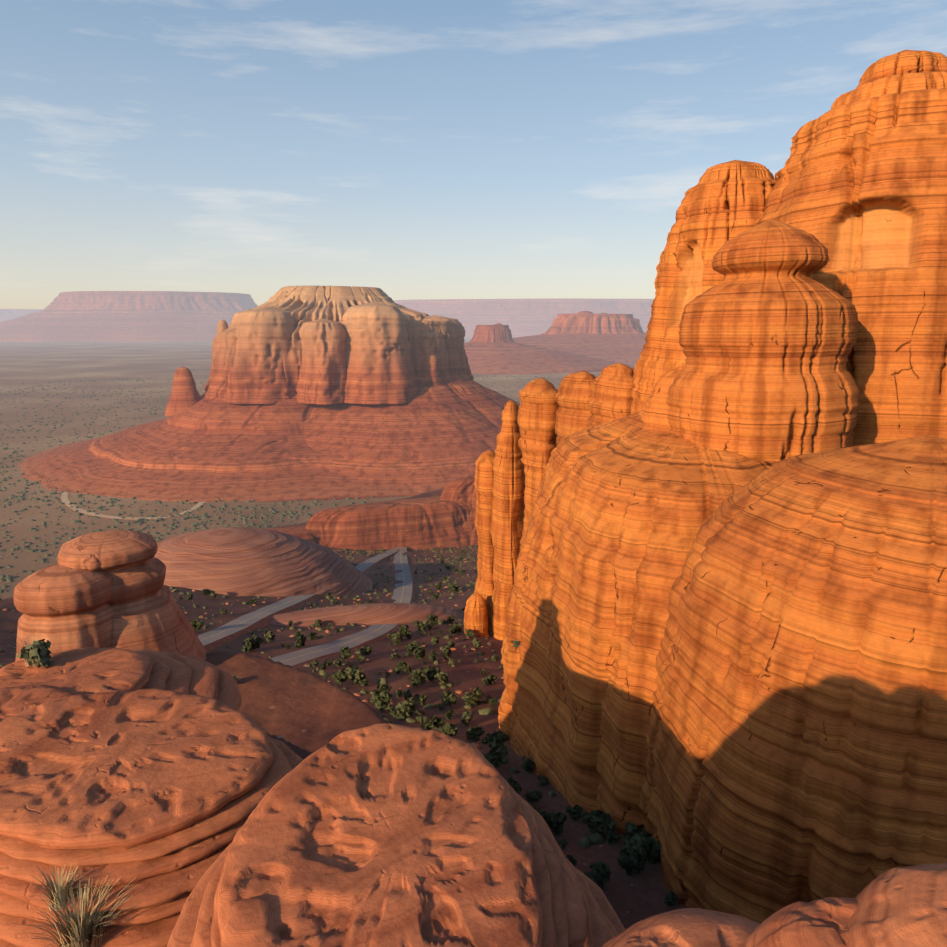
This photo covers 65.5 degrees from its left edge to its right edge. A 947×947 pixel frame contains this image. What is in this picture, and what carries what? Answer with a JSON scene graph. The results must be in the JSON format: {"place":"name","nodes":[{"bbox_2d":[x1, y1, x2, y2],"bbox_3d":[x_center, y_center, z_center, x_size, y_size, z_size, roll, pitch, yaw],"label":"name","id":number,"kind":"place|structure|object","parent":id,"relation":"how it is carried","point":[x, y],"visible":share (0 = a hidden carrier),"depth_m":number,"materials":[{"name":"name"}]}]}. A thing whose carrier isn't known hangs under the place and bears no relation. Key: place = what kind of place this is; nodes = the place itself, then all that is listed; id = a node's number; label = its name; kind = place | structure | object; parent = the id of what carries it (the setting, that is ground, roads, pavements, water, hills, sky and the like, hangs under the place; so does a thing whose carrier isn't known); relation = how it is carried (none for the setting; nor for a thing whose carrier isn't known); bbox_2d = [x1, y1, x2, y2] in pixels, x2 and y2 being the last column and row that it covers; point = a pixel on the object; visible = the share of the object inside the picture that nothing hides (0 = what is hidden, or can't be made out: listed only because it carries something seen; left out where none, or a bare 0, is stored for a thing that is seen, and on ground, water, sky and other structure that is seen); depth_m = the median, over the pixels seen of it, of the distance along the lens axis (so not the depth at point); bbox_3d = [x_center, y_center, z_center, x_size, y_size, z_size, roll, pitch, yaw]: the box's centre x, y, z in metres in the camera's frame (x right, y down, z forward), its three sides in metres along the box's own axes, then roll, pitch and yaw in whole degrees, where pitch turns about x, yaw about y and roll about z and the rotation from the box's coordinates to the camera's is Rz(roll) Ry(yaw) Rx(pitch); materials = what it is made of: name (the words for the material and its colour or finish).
{"place":"outdoors","nodes":[
{"label":"outdoors","id":0,"kind":"place"},
{"bbox_2d":[0,309,43,321],"bbox_3d":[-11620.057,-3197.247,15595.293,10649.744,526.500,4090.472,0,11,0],"label":"mesa","id":1,"kind":"structure","parent":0,"point":[7,314],"depth_m":14860.22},
{"bbox_2d":[61,492,204,518],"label":"dirt track","id":2,"kind":"structure","parent":0,"point":[64,498],"depth_m":610.83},
{"bbox_2d":[269,526,320,543],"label":"rock outcrop","id":3,"kind":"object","parent":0,"point":[302,532],"depth_m":417.19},
{"bbox_2d":[198,548,400,651],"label":"road","id":4,"kind":"structure","parent":0,"point":[247,620],"depth_m":195.88,"materials":[{"name":"asphalt"}]},
{"bbox_2d":[270,547,415,666],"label":"road","id":5,"kind":"structure","parent":0,"point":[372,630],"depth_m":180.46,"materials":[{"name":"asphalt"}]},
{"bbox_2d":[0,337,685,928],"bbox_3d":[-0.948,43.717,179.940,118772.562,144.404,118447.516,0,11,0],"label":"terrain","id":6,"kind":"structure","parent":0,"point":[306,711],"depth_m":307.87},
{"bbox_2d":[13,564,113,661],"bbox_3d":[-25.964,12.597,48.054,9.631,13.692,9.636,0,11,0],"label":"hoodoo","id":7,"kind":"object","parent":6,"relation":"on","point":[64,608],"visible":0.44,"depth_m":45.18,"materials":[{"name":"stone"}]},
{"bbox_2d":[0,291,257,341],"bbox_3d":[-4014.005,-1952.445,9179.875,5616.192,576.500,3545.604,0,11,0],"label":"mesa","id":8,"kind":"structure","parent":6,"relation":"on","point":[128,316],"depth_m":8402.69,"materials":[{"name":"stone"}]},
{"bbox_2d":[58,530,206,660],"bbox_3d":[-24.586,11.418,50.840,16.560,14.923,15.937,0,11,0],"label":"hoodoo","id":9,"kind":"object","parent":6,"relation":"on","point":[148,614],"visible":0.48,"depth_m":48.32,"materials":[{"name":"stone"}]},
{"bbox_2d":[185,656,240,710],"bbox_3d":[-6.020,3.842,11.100,4.898,0.529,4.866,0,11,0],"label":"rock","id":10,"kind":"object","parent":6,"relation":"on","point":[229,693],"depth_m":11.90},
{"bbox_2d":[116,648,218,698],"bbox_3d":[-6.058,3.537,11.056,4.244,0.164,4.217,0,11,0],"label":"rock","id":11,"kind":"object","parent":10,"relation":"on","point":[204,680],"visible":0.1,"depth_m":12.00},
{"bbox_2d":[134,651,192,693],"bbox_3d":[-6.081,3.425,11.076,3.518,0.124,3.428,0,11,0],"label":"rock","id":12,"kind":"object","parent":11,"relation":"on","point":[179,677],"visible":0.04,"depth_m":11.86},
{"bbox_2d":[141,654,169,689],"bbox_3d":[-6.112,3.303,11.182,2.830,0.150,2.708,0,11,0],"label":"rock","id":13,"kind":"object","parent":12,"relation":"on","point":[159,674],"visible":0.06,"depth_m":11.58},
{"bbox_2d":[0,647,152,694],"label":"rock","id":14,"kind":"object","parent":13,"relation":"on","point":[91,670],"visible":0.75,"depth_m":11.24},
{"bbox_2d":[16,639,53,667],"bbox_3d":[-6.747,2.892,11.409,0.522,0.682,0.382,3,12,17],"label":"ledge shrub","id":15,"kind":"object","parent":14,"relation":"on","point":[42,652],"visible":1,"depth_m":11.30,"materials":[{"name":"green plant"}]},
{"bbox_3d":[-6.072,3.935,9.674,4.113,0.529,3.724,0,11,0],"label":"rock","id":16,"kind":"object","parent":10,"relation":"on","visible":0},
{"bbox_3d":[-6.087,3.602,9.755,3.494,0.166,3.126,0,11,0],"label":"rock","id":17,"kind":"object","parent":16,"relation":"on","visible":0},
{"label":"rock","id":18,"kind":"object","parent":17,"relation":"on","visible":0},
{"bbox_2d":[0,685,75,721],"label":"rock","id":19,"kind":"object","parent":18,"relation":"on","point":[15,700],"visible":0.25,"depth_m":10.25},
{"bbox_2d":[19,286,462,501],"bbox_3d":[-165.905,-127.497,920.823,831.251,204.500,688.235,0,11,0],"label":"butte","id":20,"kind":"object","parent":6,"relation":"on","point":[204,449],"visible":0.33,"depth_m":750.16,"materials":[{"name":"stone"}]},
{"bbox_2d":[164,366,200,415],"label":"rock spire","id":21,"kind":"structure","parent":20,"relation":"on","point":[184,395],"depth_m":846.13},
{"bbox_2d":[205,330,228,399],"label":"rock pillar","id":22,"kind":"structure","parent":20,"relation":"on","point":[219,349],"depth_m":835.92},
{"bbox_2d":[217,319,227,332],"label":"rock spire","id":23,"kind":"structure","parent":20,"relation":"on","point":[222,325],"depth_m":875.29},
{"bbox_2d":[224,308,297,403],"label":"rock buttress","id":24,"kind":"structure","parent":20,"relation":"on","point":[257,374],"depth_m":791.81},
{"bbox_2d":[296,318,346,404],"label":"rock buttress","id":25,"kind":"structure","parent":20,"relation":"on","point":[322,377],"depth_m":789.90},
{"bbox_2d":[342,302,418,403],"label":"rock buttress","id":26,"kind":"structure","parent":20,"relation":"on","point":[379,367],"depth_m":790.86,"materials":[{"name":"stone"}]},
{"bbox_2d":[304,320,519,485],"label":"butte","id":27,"kind":"object","parent":20,"relation":"attached to","point":[429,432],"visible":0.46,"depth_m":765.77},
{"bbox_2d":[411,331,450,385],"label":"rock buttress","id":28,"kind":"structure","parent":20,"relation":"on","point":[434,357],"depth_m":839.05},
{"bbox_2d":[422,315,473,380],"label":"butte","id":29,"kind":"object","parent":20,"relation":"on","point":[460,333],"depth_m":894.39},
{"bbox_2d":[242,638,254,651],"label":"juniper","id":30,"kind":"object","parent":6,"relation":"on","point":[249,644],"visible":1,"depth_m":158.17,"materials":[{"name":"green plant"}]},
{"bbox_2d":[154,527,372,596],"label":"rock mound","id":31,"kind":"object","parent":6,"relation":"on","point":[241,561],"depth_m":239.28,"materials":[{"name":"stone"}]},
{"bbox_2d":[257,722,293,744],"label":"mesa pebbles","id":32,"kind":"object","parent":6,"relation":"on","point":[283,737],"visible":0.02,"depth_m":10.80,"materials":[{"name":"stone"}]},
{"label":"rock","id":33,"kind":"object","parent":32,"relation":"on","visible":0},
{"bbox_2d":[0,939,16,946],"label":"rock","id":34,"kind":"object","parent":33,"relation":"on","point":[3,943],"depth_m":6.28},
{"bbox_2d":[0,913,179,946],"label":"rock","id":35,"kind":"object","parent":34,"relation":"on","point":[151,934],"depth_m":6.29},
{"bbox_2d":[13,868,135,946],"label":"grass tuft","id":36,"kind":"object","parent":35,"relation":"on","point":[81,928],"visible":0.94,"depth_m":6.20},
{"bbox_2d":[0,753,303,925],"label":"rock","id":37,"kind":"object","parent":35,"relation":"on","point":[11,906],"visible":0.02,"depth_m":6.37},
{"bbox_2d":[0,736,300,912],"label":"rock","id":38,"kind":"object","parent":37,"relation":"on","point":[159,889],"visible":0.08,"depth_m":6.45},
{"bbox_2d":[25,860,82,910],"bbox_3d":[-3.553,3.541,6.285,0.446,0.321,0.457,-7,13,-32],"label":"grass tuft","id":39,"kind":"object","parent":38,"relation":"on","point":[56,888],"visible":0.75,"depth_m":6.32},
{"bbox_2d":[0,749,292,887],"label":"rock","id":40,"kind":"object","parent":38,"relation":"on","point":[25,870],"visible":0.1,"depth_m":6.54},
{"bbox_2d":[0,738,290,866],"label":"rock","id":41,"kind":"object","parent":40,"relation":"on","point":[233,812],"visible":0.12,"depth_m":6.73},
{"bbox_2d":[0,689,273,849],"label":"rock","id":42,"kind":"object","parent":41,"relation":"on","point":[120,769],"visible":1,"depth_m":7.52,"materials":[{"name":"stone"}]},
{"bbox_2d":[0,374,565,592],"bbox_3d":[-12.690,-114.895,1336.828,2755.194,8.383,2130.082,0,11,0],"label":"shrubs","id":43,"kind":"object","parent":6,"relation":"on","point":[8,578],"visible":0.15,"depth_m":622.39,"materials":[{"name":"green plant"}]},
{"bbox_2d":[294,636,306,647],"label":"juniper","id":44,"kind":"object","parent":6,"relation":"on","point":[300,641],"visible":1,"depth_m":162.42,"materials":[{"name":"green plant"}]},
{"bbox_2d":[0,545,605,848],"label":"slope shrubs","id":45,"kind":"object","parent":6,"relation":"on","point":[584,842],"visible":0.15,"depth_m":178.47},
{"bbox_2d":[3,544,603,846],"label":"slope stones","id":46,"kind":"object","parent":6,"relation":"on","point":[477,745],"visible":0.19,"depth_m":190.68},
{"bbox_2d":[331,670,347,684],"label":"juniper","id":47,"kind":"object","parent":6,"relation":"on","point":[339,677],"visible":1,"depth_m":133.24,"materials":[{"name":"green plant"}]},
{"bbox_2d":[340,646,351,660],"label":"juniper","id":48,"kind":"object","parent":6,"relation":"on","point":[346,653],"visible":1,"depth_m":153.93,"materials":[{"name":"green plant"}]},
{"bbox_2d":[342,664,358,678],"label":"juniper","id":49,"kind":"object","parent":6,"relation":"on","point":[348,669],"visible":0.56,"depth_m":138.62,"materials":[{"name":"green plant"}]},
{"bbox_2d":[352,670,365,684],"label":"juniper","id":50,"kind":"object","parent":6,"relation":"on","point":[359,675],"visible":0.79,"depth_m":134.26,"materials":[{"name":"green plant"}]},
{"bbox_2d":[269,603,463,626],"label":"rock mound","id":51,"kind":"object","parent":6,"relation":"on","point":[379,613],"visible":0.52,"depth_m":200.64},
{"bbox_2d":[371,690,391,707],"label":"juniper","id":52,"kind":"object","parent":6,"relation":"on","point":[380,698],"visible":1,"depth_m":119.51,"materials":[{"name":"green plant"}]},
{"bbox_2d":[395,700,414,717],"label":"juniper","id":53,"kind":"object","parent":6,"relation":"on","point":[405,707],"visible":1,"depth_m":113.96,"materials":[{"name":"green plant"}]},
{"bbox_2d":[408,676,421,686],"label":"juniper","id":54,"kind":"object","parent":6,"relation":"on","point":[415,680],"visible":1,"depth_m":133.35,"materials":[{"name":"green plant"}]},
{"bbox_2d":[410,668,425,685],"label":"juniper","id":55,"kind":"object","parent":6,"relation":"on","point":[419,673],"visible":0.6,"depth_m":134.83,"materials":[{"name":"green plant"}]},
{"bbox_2d":[413,646,425,659],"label":"juniper","id":56,"kind":"object","parent":6,"relation":"on","point":[419,653],"visible":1,"depth_m":154.41,"materials":[{"name":"green plant"}]},
{"bbox_2d":[426,666,440,681],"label":"juniper","id":57,"kind":"object","parent":6,"relation":"on","point":[431,673],"visible":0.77,"depth_m":138.19,"materials":[{"name":"green plant"}]},
{"bbox_2d":[424,715,445,728],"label":"juniper","id":58,"kind":"object","parent":6,"relation":"on","point":[436,721],"visible":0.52,"depth_m":106.85,"materials":[{"name":"green plant"}]},
{"bbox_2d":[434,672,448,684],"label":"juniper","id":59,"kind":"object","parent":6,"relation":"on","point":[442,677],"visible":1,"depth_m":136.11,"materials":[{"name":"green plant"}]},
{"bbox_2d":[439,723,457,736],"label":"juniper","id":60,"kind":"object","parent":6,"relation":"on","point":[450,730],"visible":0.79,"depth_m":103.51,"materials":[{"name":"green plant"}]},
{"bbox_2d":[441,689,457,706],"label":"juniper","id":61,"kind":"object","parent":6,"relation":"on","point":[449,698],"visible":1,"depth_m":122.49,"materials":[{"name":"green plant"}]},
{"bbox_2d":[460,710,472,725],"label":"juniper","id":62,"kind":"object","parent":6,"relation":"on","point":[467,717],"visible":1,"depth_m":111.38,"materials":[{"name":"green plant"}]},
{"bbox_2d":[462,692,480,704],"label":"juniper","id":63,"kind":"object","parent":6,"relation":"on","point":[472,698],"visible":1,"depth_m":122.30,"materials":[{"name":"green plant"}]},
{"bbox_2d":[465,726,484,741],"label":"juniper","id":64,"kind":"object","parent":6,"relation":"on","point":[474,733],"visible":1,"depth_m":103.37,"materials":[{"name":"green plant"}]},
{"bbox_2d":[464,592,488,636],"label":"rock spire","id":65,"kind":"structure","parent":6,"relation":"on","point":[475,617],"depth_m":182.96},
{"bbox_2d":[473,450,494,632],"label":"rock spire","id":66,"kind":"structure","parent":6,"relation":"on","point":[484,487],"depth_m":188.55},
{"bbox_2d":[482,748,508,767],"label":"juniper","id":67,"kind":"object","parent":6,"relation":"on","point":[495,758],"visible":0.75,"depth_m":91.86,"materials":[{"name":"green plant"}]},
{"bbox_2d":[488,734,504,747],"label":"juniper","id":68,"kind":"object","parent":6,"relation":"on","point":[497,738],"visible":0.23,"depth_m":98.83,"materials":[{"name":"green plant"}]},
{"bbox_2d":[488,741,508,755],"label":"juniper","id":69,"kind":"object","parent":6,"relation":"on","point":[500,746],"visible":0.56,"depth_m":95.32,"materials":[{"name":"green plant"}]},
{"bbox_2d":[490,400,525,639],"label":"rock spire","id":70,"kind":"structure","parent":6,"relation":"on","point":[507,516],"depth_m":179.70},
{"bbox_2d":[505,777,521,793],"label":"juniper","id":71,"kind":"object","parent":6,"relation":"on","point":[515,785],"visible":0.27,"depth_m":83.23,"materials":[{"name":"green plant"}]},
{"bbox_2d":[393,299,653,336],"bbox_3d":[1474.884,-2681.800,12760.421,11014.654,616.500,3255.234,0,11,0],"label":"mesa","id":72,"kind":"structure","parent":6,"relation":"on","point":[525,317],"depth_m":11871.25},
{"bbox_2d":[521,758,534,770],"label":"juniper","id":73,"kind":"object","parent":6,"relation":"on","point":[528,765],"visible":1,"depth_m":92.73,"materials":[{"name":"green plant"}]},
{"bbox_2d":[524,789,542,804],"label":"juniper","id":74,"kind":"object","parent":6,"relation":"on","point":[536,795],"visible":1,"depth_m":82.96,"materials":[{"name":"green plant"}]},
{"bbox_2d":[517,377,558,546],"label":"rock spire","id":75,"kind":"structure","parent":6,"relation":"on","point":[536,417],"depth_m":161.85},
{"bbox_2d":[464,325,634,373],"bbox_3d":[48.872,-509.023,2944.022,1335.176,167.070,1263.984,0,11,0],"label":"butte","id":76,"kind":"object","parent":6,"relation":"on","point":[493,349],"visible":0.54,"depth_m":2686.45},
{"bbox_2d":[547,811,566,835],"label":"juniper","id":77,"kind":"object","parent":6,"relation":"on","point":[555,822],"visible":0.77,"depth_m":75.84,"materials":[{"name":"green plant"}]},
{"bbox_2d":[565,805,584,820],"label":"juniper","id":78,"kind":"object","parent":6,"relation":"on","point":[576,812],"visible":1,"depth_m":79.45,"materials":[{"name":"green plant"}]},
{"bbox_2d":[555,370,596,445],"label":"rock spire","id":79,"kind":"structure","parent":6,"relation":"on","point":[573,396],"depth_m":146.67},
{"bbox_2d":[512,314,646,362],"bbox_3d":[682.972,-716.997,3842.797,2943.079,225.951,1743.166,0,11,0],"label":"butte","id":80,"kind":"object","parent":6,"relation":"on","point":[618,338],"visible":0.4,"depth_m":3630.62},
{"bbox_2d":[545,326,560,334],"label":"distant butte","id":81,"kind":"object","parent":80,"relation":"on","point":[553,330],"depth_m":3701.07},
{"bbox_2d":[585,871,603,890],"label":"juniper","id":82,"kind":"object","parent":6,"relation":"on","point":[595,877],"visible":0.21,"depth_m":65.20,"materials":[{"name":"green plant"}]},
{"bbox_2d":[582,810,616,833],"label":"juniper","id":83,"kind":"object","parent":6,"relation":"on","point":[601,822],"visible":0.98,"depth_m":75.80,"materials":[{"name":"green plant"}]},
{"bbox_2d":[589,860,611,885],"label":"juniper","id":84,"kind":"object","parent":6,"relation":"on","point":[601,869],"visible":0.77,"depth_m":66.74,"materials":[{"name":"green plant"}]},
{"bbox_2d":[588,363,634,427],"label":"rock spire","id":85,"kind":"structure","parent":6,"relation":"on","point":[613,386],"depth_m":132.88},
{"bbox_2d":[605,828,621,844],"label":"juniper","id":86,"kind":"object","parent":6,"relation":"on","point":[615,837],"visible":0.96,"depth_m":74.40,"materials":[{"name":"green plant"}]},
{"bbox_2d":[617,846,643,874],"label":"juniper","id":87,"kind":"object","parent":6,"relation":"on","point":[632,857],"visible":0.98,"depth_m":68.10,"materials":[{"name":"green plant"}]},
{"bbox_2d":[622,822,649,847],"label":"juniper","id":88,"kind":"object","parent":6,"relation":"on","point":[631,829],"visible":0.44,"depth_m":72.91,"materials":[{"name":"green plant"}]},
{"bbox_2d":[498,410,775,839],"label":"cliff wall","id":89,"kind":"structure","parent":6,"relation":"on","point":[624,507],"depth_m":81.43,"materials":[{"name":"stone"}]},
{"bbox_2d":[628,836,650,866],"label":"juniper","id":90,"kind":"object","parent":6,"relation":"on","point":[642,843],"visible":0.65,"depth_m":70.46,"materials":[{"name":"green plant"}]},
{"bbox_2d":[647,834,660,863],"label":"juniper","id":91,"kind":"object","parent":6,"relation":"on","point":[654,850],"visible":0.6,"depth_m":70.57,"materials":[{"name":"green plant"}]},
{"bbox_2d":[665,890,677,905],"bbox_3d":[17.231,37.117,64.214,1.377,1.375,1.208,-3,12,-14],"label":"juniper","id":92,"kind":"object","parent":6,"relation":"on","point":[671,897],"visible":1,"depth_m":63.93,"materials":[{"name":"green plant"}]},
{"bbox_2d":[602,908,759,946],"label":"rock","id":93,"kind":"object","parent":6,"relation":"on","point":[690,927],"visible":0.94,"depth_m":4.33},
{"bbox_2d":[745,897,857,946],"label":"rock","id":94,"kind":"object","parent":6,"relation":"on","point":[824,922],"visible":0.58,"depth_m":4.01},
{"bbox_2d":[847,862,946,946],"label":"rock","id":95,"kind":"object","parent":6,"relation":"on","point":[901,907],"visible":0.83,"depth_m":3.78,"materials":[{"name":"stone"}]},
{"bbox_2d":[305,496,471,549],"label":"ridge","id":96,"kind":"structure","parent":0,"point":[423,523],"depth_m":431.43,"materials":[{"name":"stone"}]},
{"bbox_2d":[440,476,478,544],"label":"rock outcrop","id":97,"kind":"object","parent":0,"point":[461,489],"depth_m":450.53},
{"bbox_2d":[0,0,946,308],"label":"sky","id":98,"kind":"structure","parent":0,"point":[405,149],"materials":[{"name":"blue"}]},
{"bbox_2d":[641,363,684,429],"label":"rock spire","id":99,"kind":"structure","parent":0,"point":[654,412],"depth_m":95.48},
{"bbox_2d":[630,160,775,413],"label":"rock tower","id":100,"kind":"structure","parent":0,"point":[720,205],"depth_m":118.90,"materials":[{"name":"stone"}]},
{"bbox_2d":[666,219,859,461],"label":"rock","id":101,"kind":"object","parent":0,"point":[767,332],"depth_m":83.34,"materials":[{"name":"stone"}]},
{"bbox_2d":[639,435,946,923],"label":"cliff","id":102,"kind":"structure","parent":0,"point":[796,738],"depth_m":54.99,"materials":[{"name":"stone"}]},
{"bbox_2d":[753,50,946,446],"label":"cliff","id":103,"kind":"structure","parent":0,"point":[859,192],"depth_m":92.59,"materials":[{"name":"stone"}]},
{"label":"rock","id":104,"kind":"object","parent":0,"visible":0},
{"bbox_2d":[576,868,625,933],"bbox_3d":[-0.480,3.854,5.023,3.716,0.143,4.639,4,16,-1],"label":"rock","id":105,"kind":"object","parent":104,"relation":"on","point":[602,901],"visible":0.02,"depth_m":6.17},
{"bbox_2d":[566,858,617,935],"bbox_3d":[-0.515,3.761,5.050,3.556,0.139,4.476,4,16,-1],"label":"rock","id":106,"kind":"object","parent":105,"relation":"on","point":[581,878],"depth_m":6.25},
{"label":"rock","id":107,"kind":"object","parent":106,"relation":"on","visible":0},
{"bbox_2d":[559,847,611,946],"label":"rock","id":108,"kind":"object","parent":107,"relation":"on","point":[601,933],"depth_m":5.62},
{"bbox_2d":[167,843,593,946],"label":"rock","id":109,"kind":"object","parent":108,"relation":"on","point":[182,933],"depth_m":5.39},
{"bbox_2d":[191,779,591,946],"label":"rock","id":110,"kind":"object","parent":109,"relation":"on","point":[579,931],"visible":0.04,"depth_m":5.55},
{"bbox_2d":[194,786,567,946],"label":"rock","id":111,"kind":"object","parent":110,"relation":"on","point":[202,936],"depth_m":5.39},
{"bbox_2d":[218,723,542,946],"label":"rock","id":112,"kind":"object","parent":111,"relation":"on","point":[385,835],"visible":1,"depth_m":5.48,"materials":[{"name":"stone"}]},
{"bbox_2d":[211,793,556,946],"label":"rock","id":113,"kind":"object","parent":111,"relation":"on","point":[543,884],"visible":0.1,"depth_m":5.36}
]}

